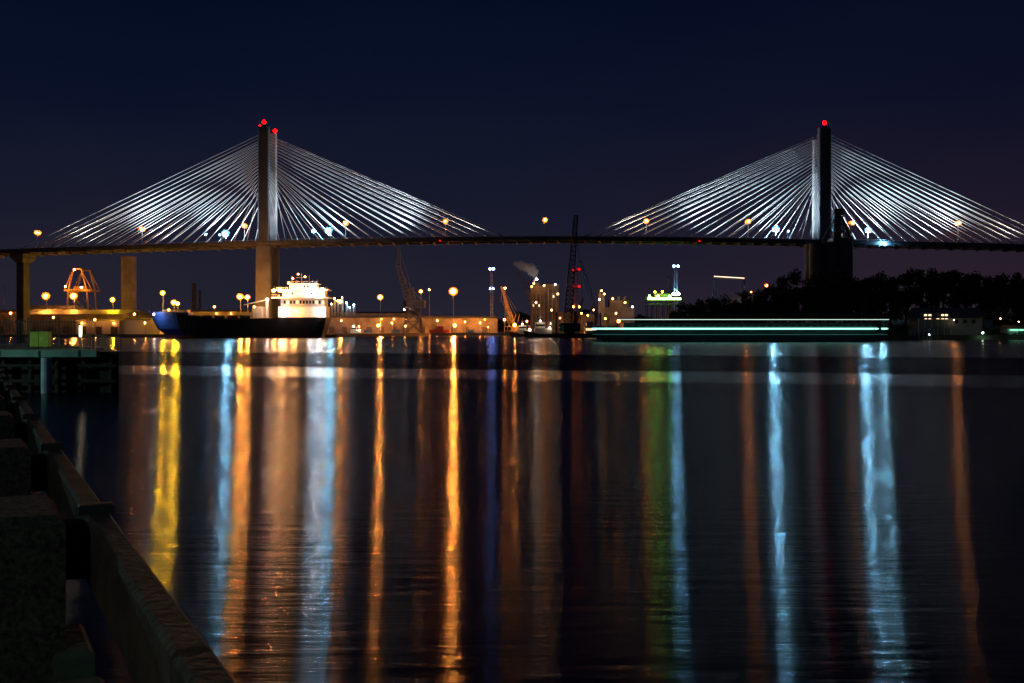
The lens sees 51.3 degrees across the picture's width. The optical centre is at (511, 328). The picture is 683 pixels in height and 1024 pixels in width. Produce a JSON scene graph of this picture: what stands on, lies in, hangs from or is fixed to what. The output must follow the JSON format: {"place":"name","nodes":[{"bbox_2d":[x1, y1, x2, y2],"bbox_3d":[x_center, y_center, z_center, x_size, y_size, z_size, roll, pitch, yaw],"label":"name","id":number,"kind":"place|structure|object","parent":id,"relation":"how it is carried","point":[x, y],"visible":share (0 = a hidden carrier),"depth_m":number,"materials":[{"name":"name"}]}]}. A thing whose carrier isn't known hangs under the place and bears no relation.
{"place":"outdoors","nodes":[
{"label":"outdoors","id":0,"kind":"place"},
{"bbox_2d":[0,310,38,333],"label":"warehouse","id":1,"kind":"structure","parent":0,"point":[8,316],"depth_m":690.00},
{"bbox_2d":[30,305,87,310],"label":"warehouse","id":2,"kind":"structure","parent":0,"point":[51,307],"depth_m":731.53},
{"bbox_2d":[76,319,123,333],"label":"warehouse","id":3,"kind":"structure","parent":0,"point":[109,326],"depth_m":640.00,"materials":[{"name":"grey"}]},
{"bbox_2d":[159,310,251,315],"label":"warehouse","id":4,"kind":"structure","parent":0,"point":[217,312],"depth_m":700.00,"materials":[{"name":"grey"}]},
{"bbox_2d":[1,329,583,336],"bbox_3d":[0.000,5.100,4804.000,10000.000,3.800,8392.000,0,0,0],"label":"ground","id":5,"kind":"structure","parent":0,"point":[501,332],"depth_m":661.52,"materials":[{"name":"concrete"}]},
{"bbox_2d":[42,291,49,309],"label":"mast light","id":6,"kind":"object","parent":5,"relation":"on","point":[45,296],"visible":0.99,"depth_m":699.48,"materials":[{"name":"metal"}]},
{"bbox_2d":[69,292,77,309],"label":"mast light","id":7,"kind":"object","parent":5,"relation":"on","point":[73,296],"visible":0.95,"depth_m":719.46,"materials":[{"name":"metal"}]},
{"bbox_2d":[64,268,99,309],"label":"gantry crane","id":8,"kind":"object","parent":5,"relation":"on","point":[78,289],"visible":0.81,"depth_m":900.36,"materials":[{"name":"paint"}]},
{"bbox_2d":[30,310,150,333],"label":"warehouse","id":9,"kind":"structure","parent":5,"relation":"on","point":[66,315],"depth_m":668.00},
{"bbox_2d":[121,256,136,309],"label":"concrete tower","id":10,"kind":"structure","parent":5,"relation":"on","point":[128,282],"depth_m":700.00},
{"bbox_2d":[123,318,163,333],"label":"warehouse","id":11,"kind":"structure","parent":5,"relation":"on","point":[134,325],"depth_m":632.00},
{"bbox_2d":[192,283,196,309],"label":"smokestack","id":12,"kind":"object","parent":5,"relation":"on","point":[194,296],"visible":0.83,"depth_m":998.42,"materials":[{"name":"concrete"}]},
{"bbox_2d":[198,290,201,309],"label":"smokestack","id":13,"kind":"object","parent":5,"relation":"on","point":[199,291],"visible":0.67,"depth_m":998.91,"materials":[{"name":"concrete"}]},
{"bbox_2d":[236,293,243,314],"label":"mast light","id":14,"kind":"object","parent":5,"relation":"on","point":[239,296],"visible":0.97,"depth_m":602.71,"materials":[{"name":"metal"}]},
{"bbox_2d":[338,300,341,332],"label":"mast light","id":15,"kind":"object","parent":5,"relation":"on","point":[340,301],"visible":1,"depth_m":800.62,"materials":[{"name":"metal"}]},
{"bbox_2d":[330,297,354,315],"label":"refinery columns","id":16,"kind":"structure","parent":5,"relation":"on","point":[342,308],"depth_m":899.03,"materials":[{"name":"metal"}]},
{"bbox_2d":[377,294,382,332],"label":"mast light","id":17,"kind":"object","parent":5,"relation":"on","point":[380,297],"visible":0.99,"depth_m":790.91,"materials":[{"name":"metal"}]},
{"bbox_2d":[396,246,425,332],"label":"portal crane","id":18,"kind":"object","parent":5,"relation":"on","point":[411,304],"visible":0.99,"depth_m":790.79,"materials":[{"name":"grey paint"}]},
{"bbox_2d":[449,286,457,332],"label":"mast light","id":19,"kind":"object","parent":5,"relation":"on","point":[453,291],"visible":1,"depth_m":787.63,"materials":[{"name":"metal"}]},
{"bbox_2d":[489,268,493,332],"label":"lighting tower","id":20,"kind":"structure","parent":5,"relation":"on","point":[492,269],"depth_m":800.04,"materials":[{"name":"metal"}]},
{"bbox_2d":[503,290,515,332],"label":"crawler crane","id":21,"kind":"object","parent":5,"relation":"on","point":[506,327],"visible":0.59,"depth_m":828.93,"materials":[{"name":"paint"}]},
{"bbox_2d":[501,286,519,332],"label":"crawler crane","id":22,"kind":"object","parent":5,"relation":"on","point":[510,328],"visible":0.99,"depth_m":808.69,"materials":[{"name":"paint"}]},
{"bbox_2d":[516,269,547,327],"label":"crawler crane","id":23,"kind":"object","parent":5,"relation":"on","point":[517,271],"visible":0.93,"depth_m":798.84,"materials":[{"name":"grey paint"}]},
{"bbox_2d":[572,266,579,332],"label":"navigation tower","id":24,"kind":"structure","parent":5,"relation":"on","point":[577,271],"depth_m":638.92,"materials":[{"name":"metal"}]},
{"bbox_2d":[530,278,633,331],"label":"process plant","id":25,"kind":"object","parent":5,"relation":"on","point":[547,296],"visible":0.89,"depth_m":1002.00,"materials":[{"name":"concrete"}]},
{"bbox_2d":[151,307,1014,330],"bbox_3d":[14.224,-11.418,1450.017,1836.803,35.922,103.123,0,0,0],"label":"distant trees","id":26,"kind":"object","parent":5,"relation":"on","point":[523,317],"visible":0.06,"depth_m":1414.55,"materials":[{"name":"green plant"}]},
{"bbox_2d":[579,261,604,329],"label":"crawler crane","id":27,"kind":"object","parent":5,"relation":"on","point":[582,266],"visible":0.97,"depth_m":803.90,"materials":[{"name":"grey metal"}]},
{"bbox_2d":[666,275,670,318],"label":"smokestack","id":28,"kind":"object","parent":5,"relation":"on","point":[668,277],"visible":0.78,"depth_m":898.47,"materials":[{"name":"metal"}]},
{"bbox_2d":[673,265,679,307],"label":"lighting tower","id":29,"kind":"structure","parent":5,"relation":"on","point":[677,293],"depth_m":818.75,"materials":[{"name":"metal"}]},
{"bbox_2d":[327,316,418,332],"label":"warehouse","id":30,"kind":"structure","parent":0,"point":[365,323],"depth_m":815.00,"materials":[{"name":"grey"}]},
{"bbox_2d":[344,312,416,315],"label":"warehouse","id":31,"kind":"structure","parent":0,"point":[378,314],"depth_m":960.00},
{"bbox_2d":[417,316,498,332],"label":"warehouse","id":32,"kind":"structure","parent":0,"point":[446,322],"depth_m":812.00,"materials":[{"name":"grey"}]},
{"bbox_2d":[0,0,1023,327],"label":"sky","id":33,"kind":"structure","parent":0,"point":[503,117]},
{"bbox_2d":[1,335,1023,682],"bbox_3d":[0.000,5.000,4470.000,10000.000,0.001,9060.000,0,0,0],"label":"river water","id":34,"kind":"structure","parent":0,"point":[447,509],"depth_m":30.51,"materials":[{"name":"black liquid"}]},
{"bbox_2d":[0,385,16,402],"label":"concrete bollard","id":35,"kind":"object","parent":34,"relation":"in","point":[4,393],"visible":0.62,"depth_m":17.84,"materials":[{"name":"concrete"}]},
{"bbox_2d":[0,395,25,418],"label":"concrete bollard","id":36,"kind":"object","parent":34,"relation":"in","point":[5,406],"visible":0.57,"depth_m":14.77,"materials":[{"name":"concrete"}]},
{"bbox_2d":[0,411,39,443],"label":"concrete bollard","id":37,"kind":"object","parent":34,"relation":"in","point":[10,428],"visible":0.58,"depth_m":11.56,"materials":[{"name":"concrete"}]},
{"bbox_2d":[0,438,64,496],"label":"concrete bollard","id":38,"kind":"object","parent":34,"relation":"in","point":[22,470],"visible":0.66,"depth_m":8.35,"materials":[{"name":"concrete"}]},
{"bbox_2d":[0,494,113,682],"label":"concrete bollard","id":39,"kind":"object","parent":34,"relation":"in","point":[43,551],"visible":1,"depth_m":5.27,"materials":[{"name":"concrete"}]},
{"bbox_2d":[0,345,118,393],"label":"dock platform","id":40,"kind":"structure","parent":34,"relation":"in","point":[54,368],"depth_m":83.45,"materials":[{"name":"black concrete"}]},
{"bbox_2d":[0,317,75,346],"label":"iron fence","id":41,"kind":"object","parent":40,"relation":"on","point":[28,344],"visible":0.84,"depth_m":96.98,"materials":[{"name":"metal"}]},
{"bbox_2d":[29,332,51,347],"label":"recycling bins","id":42,"kind":"object","parent":40,"relation":"on","point":[40,339],"visible":1,"depth_m":92.00,"materials":[{"name":"paint"}]},
{"bbox_2d":[79,325,81,347],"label":"bollard light","id":43,"kind":"object","parent":40,"relation":"on","point":[80,329],"visible":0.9,"depth_m":91.93,"materials":[{"name":"metal"}]},
{"bbox_2d":[78,335,92,349],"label":"crowd barrier","id":44,"kind":"object","parent":40,"relation":"on","point":[85,341],"visible":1,"depth_m":85.19,"materials":[{"name":"metal"}]},
{"bbox_2d":[93,335,106,349],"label":"crowd barrier","id":45,"kind":"object","parent":40,"relation":"on","point":[100,341],"visible":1,"depth_m":85.19,"materials":[{"name":"metal"}]},
{"bbox_2d":[107,337,117,350],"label":"crowd barrier","id":46,"kind":"object","parent":40,"relation":"on","point":[113,342],"visible":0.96,"depth_m":85.19,"materials":[{"name":"metal"}]},
{"bbox_2d":[54,676,104,682],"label":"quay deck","id":47,"kind":"structure","parent":34,"relation":"in","point":[97,679],"depth_m":4.85,"materials":[{"name":"grey concrete"}]},
{"bbox_2d":[149,273,332,337],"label":"cargo ship","id":48,"kind":"object","parent":34,"relation":"on","point":[303,310],"visible":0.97,"depth_m":584.11,"materials":[{"name":"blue metal"}]},
{"bbox_2d":[344,327,360,332],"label":"tugboat","id":49,"kind":"object","parent":34,"relation":"on","point":[353,330],"visible":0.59,"depth_m":767.92,"materials":[{"name":"white metal"}]},
{"bbox_2d":[0,120,1023,333],"bbox_3d":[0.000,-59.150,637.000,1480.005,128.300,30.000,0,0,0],"label":"cable stayed bridge","id":50,"kind":"structure","parent":34,"relation":"on","point":[267,245],"depth_m":629.08,"materials":[{"name":"concrete"}]},
{"bbox_2d":[34,230,41,245],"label":"street lamp","id":51,"kind":"object","parent":50,"relation":"on","point":[37,232],"visible":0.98,"depth_m":635.83,"materials":[{"name":"metal"}]},
{"bbox_2d":[241,223,247,239],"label":"street lamp","id":52,"kind":"object","parent":50,"relation":"on","point":[244,225],"visible":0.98,"depth_m":636.08,"materials":[{"name":"metal"}]},
{"bbox_2d":[509,324,530,336],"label":"tugboat","id":53,"kind":"object","parent":34,"relation":"on","point":[522,328],"visible":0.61,"depth_m":637.66,"materials":[{"name":"white metal"}]},
{"bbox_2d":[523,320,554,336],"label":"tugboat","id":54,"kind":"object","parent":34,"relation":"on","point":[540,330],"visible":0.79,"depth_m":607.14,"materials":[{"name":"white metal"}]},
{"bbox_2d":[553,215,600,337],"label":"crane barge","id":55,"kind":"object","parent":34,"relation":"on","point":[569,329],"visible":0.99,"depth_m":597.75,"materials":[{"name":"paint"}]},
{"bbox_2d":[606,318,617,329],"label":"tugboat","id":56,"kind":"object","parent":34,"relation":"on","point":[610,326],"visible":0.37,"depth_m":648.20,"materials":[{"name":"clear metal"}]},
{"bbox_2d":[645,291,680,322],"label":"loading platform","id":57,"kind":"structure","parent":34,"relation":"in","point":[658,297],"depth_m":639.79,"materials":[{"name":"paint"}]},
{"bbox_2d":[592,319,888,341],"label":"river ferry","id":58,"kind":"object","parent":34,"relation":"on","point":[751,332],"visible":0.95,"depth_m":402.68,"materials":[{"name":"metal"}]},
{"bbox_2d":[904,330,934,339],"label":"wooden dock","id":59,"kind":"object","parent":34,"relation":"in","point":[912,333],"visible":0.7,"depth_m":471.88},
{"bbox_2d":[731,293,764,320],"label":"warehouse","id":60,"kind":"structure","parent":0,"point":[734,296],"depth_m":856.25,"materials":[{"name":"concrete"}]},
{"bbox_2d":[742,319,1023,339],"bbox_3d":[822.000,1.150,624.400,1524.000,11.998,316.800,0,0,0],"label":"river bank","id":61,"kind":"structure","parent":0,"point":[983,336],"depth_m":481.06,"materials":[{"name":"black plant"}]},
{"bbox_2d":[665,308,684,322],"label":"oak tree","id":62,"kind":"object","parent":61,"relation":"on","point":[676,312],"visible":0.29,"depth_m":542.32,"materials":[{"name":"green plant"}]},
{"bbox_2d":[669,312,682,322],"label":"oak tree","id":63,"kind":"object","parent":61,"relation":"on","point":[673,316],"visible":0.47,"depth_m":515.45,"materials":[{"name":"green plant"}]},
{"bbox_2d":[676,301,694,321],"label":"oak tree","id":64,"kind":"object","parent":61,"relation":"on","point":[683,314],"visible":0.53,"depth_m":540.21,"materials":[{"name":"green plant"}]},
{"bbox_2d":[685,306,699,322],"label":"oak tree","id":65,"kind":"object","parent":61,"relation":"on","point":[688,310],"visible":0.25,"depth_m":519.58,"materials":[{"name":"green plant"}]},
{"bbox_2d":[690,315,698,322],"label":"oak tree","id":66,"kind":"object","parent":61,"relation":"on","point":[693,317],"visible":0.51,"depth_m":499.67,"materials":[{"name":"green plant"}]},
{"bbox_2d":[689,299,717,320],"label":"oak tree","id":67,"kind":"object","parent":61,"relation":"on","point":[697,310],"visible":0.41,"depth_m":519.27,"materials":[{"name":"green plant"}]},
{"bbox_2d":[696,310,714,322],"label":"oak tree","id":68,"kind":"object","parent":61,"relation":"on","point":[704,314],"visible":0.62,"depth_m":502.59,"materials":[{"name":"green plant"}]},
{"bbox_2d":[699,296,721,311],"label":"oak tree","id":69,"kind":"object","parent":61,"relation":"on","point":[712,301],"visible":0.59,"depth_m":540.26,"materials":[{"name":"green plant"}]},
{"bbox_2d":[715,311,727,322],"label":"oak tree","id":70,"kind":"object","parent":61,"relation":"on","point":[719,315],"visible":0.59,"depth_m":493.89,"materials":[{"name":"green plant"}]},
{"bbox_2d":[719,294,731,310],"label":"oak tree","id":71,"kind":"object","parent":61,"relation":"on","point":[724,300],"visible":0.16,"depth_m":544.39,"materials":[{"name":"black plant"}]},
{"bbox_2d":[712,276,744,298],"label":"conveyor gallery","id":72,"kind":"object","parent":61,"relation":"on","point":[727,277],"visible":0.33,"depth_m":759.08,"materials":[{"name":"grey"}]},
{"bbox_2d":[720,299,740,322],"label":"oak tree","id":73,"kind":"object","parent":61,"relation":"on","point":[728,307],"visible":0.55,"depth_m":517.37,"materials":[{"name":"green plant"}]},
{"bbox_2d":[724,302,741,322],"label":"oak tree","id":74,"kind":"object","parent":61,"relation":"on","point":[735,313],"visible":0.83,"depth_m":495.40,"materials":[{"name":"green plant"}]},
{"bbox_2d":[739,290,752,320],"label":"oak tree","id":75,"kind":"object","parent":61,"relation":"on","point":[745,293],"visible":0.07,"depth_m":535.32,"materials":[{"name":"black plant"}]},
{"bbox_2d":[738,300,762,322],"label":"oak tree","id":76,"kind":"object","parent":61,"relation":"on","point":[746,311],"visible":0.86,"depth_m":496.75,"materials":[{"name":"black plant"}]},
{"bbox_2d":[752,302,770,322],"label":"oak tree","id":77,"kind":"object","parent":61,"relation":"on","point":[762,313],"visible":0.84,"depth_m":504.42,"materials":[{"name":"black plant"}]},
{"bbox_2d":[756,286,775,322],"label":"oak tree","id":78,"kind":"object","parent":61,"relation":"on","point":[761,293],"visible":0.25,"depth_m":544.97,"materials":[{"name":"black plant"}]},
{"bbox_2d":[764,283,781,322],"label":"oak tree","id":79,"kind":"object","parent":61,"relation":"on","point":[773,289],"visible":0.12,"depth_m":513.89,"materials":[{"name":"black plant"}]},
{"bbox_2d":[770,275,788,322],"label":"oak tree","id":80,"kind":"object","parent":61,"relation":"on","point":[779,280],"visible":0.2,"depth_m":539.15,"materials":[{"name":"black plant"}]},
{"bbox_2d":[774,289,794,322],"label":"oak tree","id":81,"kind":"object","parent":61,"relation":"on","point":[786,300],"visible":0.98,"depth_m":493.55,"materials":[{"name":"black plant"}]},
{"bbox_2d":[780,278,799,322],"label":"oak tree","id":82,"kind":"object","parent":61,"relation":"on","point":[789,287],"visible":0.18,"depth_m":526.66,"materials":[{"name":"black plant"}]},
{"bbox_2d":[786,268,813,311],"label":"oak tree","id":83,"kind":"object","parent":61,"relation":"on","point":[794,276],"visible":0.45,"depth_m":542.24,"materials":[{"name":"black plant"}]},
{"bbox_2d":[787,290,814,322],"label":"oak tree","id":84,"kind":"object","parent":61,"relation":"on","point":[800,298],"visible":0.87,"depth_m":493.24,"materials":[{"name":"black plant"}]},
{"bbox_2d":[791,286,818,322],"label":"oak tree","id":85,"kind":"object","parent":61,"relation":"on","point":[804,289],"visible":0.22,"depth_m":513.62,"materials":[{"name":"black plant"}]},
{"bbox_2d":[799,275,823,318],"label":"oak tree","id":86,"kind":"object","parent":61,"relation":"on","point":[807,283],"visible":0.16,"depth_m":547.85,"materials":[{"name":"black plant"}]},
{"bbox_2d":[805,208,852,318],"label":"grain silo","id":87,"kind":"object","parent":61,"relation":"on","point":[834,253],"visible":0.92,"depth_m":587.35,"materials":[{"name":"concrete"}]},
{"bbox_2d":[863,287,883,322],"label":"oak tree","id":88,"kind":"object","parent":61,"relation":"on","point":[873,304],"visible":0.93,"depth_m":499.80,"materials":[{"name":"black plant"}]},
{"bbox_2d":[859,277,888,312],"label":"oak tree","id":89,"kind":"object","parent":61,"relation":"on","point":[873,283],"visible":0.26,"depth_m":523.95,"materials":[{"name":"black plant"}]},
{"bbox_2d":[867,271,887,320],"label":"oak tree","id":90,"kind":"object","parent":61,"relation":"on","point":[880,277],"visible":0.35,"depth_m":537.69,"materials":[{"name":"black plant"}]},
{"bbox_2d":[881,275,904,326],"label":"oak tree","id":91,"kind":"object","parent":61,"relation":"on","point":[893,283],"visible":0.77,"depth_m":515.25,"materials":[{"name":"black plant"}]},
{"bbox_2d":[893,273,914,329],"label":"oak tree","id":92,"kind":"object","parent":61,"relation":"on","point":[907,281],"visible":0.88,"depth_m":516.25,"materials":[{"name":"black plant"}]},
{"bbox_2d":[898,267,919,319],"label":"oak tree","id":93,"kind":"object","parent":61,"relation":"on","point":[911,271],"visible":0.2,"depth_m":543.99,"materials":[{"name":"black plant"}]},
{"bbox_2d":[795,321,1023,334],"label":"shrubs","id":94,"kind":"object","parent":61,"relation":"on","point":[899,332],"visible":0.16,"depth_m":484.28,"materials":[{"name":"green plant"}]},
{"bbox_2d":[913,268,927,305],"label":"oak tree","id":95,"kind":"object","parent":61,"relation":"on","point":[920,286],"visible":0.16,"depth_m":553.00,"materials":[{"name":"black plant"}]},
{"bbox_2d":[908,270,937,307],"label":"oak tree","id":96,"kind":"object","parent":61,"relation":"on","point":[923,282],"visible":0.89,"depth_m":523.75,"materials":[{"name":"black plant"}]},
{"bbox_2d":[926,268,940,307],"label":"oak tree","id":97,"kind":"object","parent":61,"relation":"on","point":[930,272],"visible":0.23,"depth_m":547.41,"materials":[{"name":"black plant"}]},
{"bbox_2d":[926,273,947,307],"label":"oak tree","id":98,"kind":"object","parent":61,"relation":"on","point":[935,284],"visible":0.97,"depth_m":523.29,"materials":[{"name":"black plant"}]},
{"bbox_2d":[939,271,949,307],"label":"oak tree","id":99,"kind":"object","parent":61,"relation":"on","point":[943,278],"visible":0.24,"depth_m":548.47,"materials":[{"name":"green plant"}]},
{"bbox_2d":[907,304,985,334],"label":"riverside house","id":100,"kind":"structure","parent":61,"relation":"on","point":[960,320],"depth_m":492.00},
{"bbox_2d":[943,270,961,307],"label":"oak tree","id":101,"kind":"object","parent":61,"relation":"on","point":[951,281],"visible":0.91,"depth_m":522.79,"materials":[{"name":"black plant"}]},
{"bbox_2d":[943,269,968,307],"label":"oak tree","id":102,"kind":"object","parent":61,"relation":"on","point":[960,274],"visible":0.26,"depth_m":538.33,"materials":[{"name":"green plant"}]},
{"bbox_2d":[957,273,977,307],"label":"oak tree","id":103,"kind":"object","parent":61,"relation":"on","point":[968,275],"visible":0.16,"depth_m":547.65,"materials":[{"name":"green plant"}]},
{"bbox_2d":[967,277,991,313],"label":"oak tree","id":104,"kind":"object","parent":61,"relation":"on","point":[975,282],"visible":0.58,"depth_m":518.63,"materials":[{"name":"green plant"}]},
{"bbox_2d":[972,270,992,319],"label":"oak tree","id":105,"kind":"object","parent":61,"relation":"on","point":[978,275],"visible":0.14,"depth_m":551.74,"materials":[{"name":"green plant"}]},
{"bbox_2d":[998,325,1023,334],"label":"boat","id":106,"kind":"object","parent":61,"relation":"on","point":[1010,329],"visible":0.81,"depth_m":484.42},
{"bbox_2d":[1010,272,1021,292],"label":"oak tree","id":107,"kind":"object","parent":61,"relation":"on","point":[1018,275],"visible":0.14,"depth_m":543.99,"materials":[{"name":"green plant"}]},
{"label":"concrete bollard","id":108,"kind":"object","parent":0,"visible":0},
{"bbox_2d":[0,368,235,682],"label":"guard beam","id":109,"kind":"structure","parent":108,"relation":"attached to","point":[158,637],"depth_m":4.33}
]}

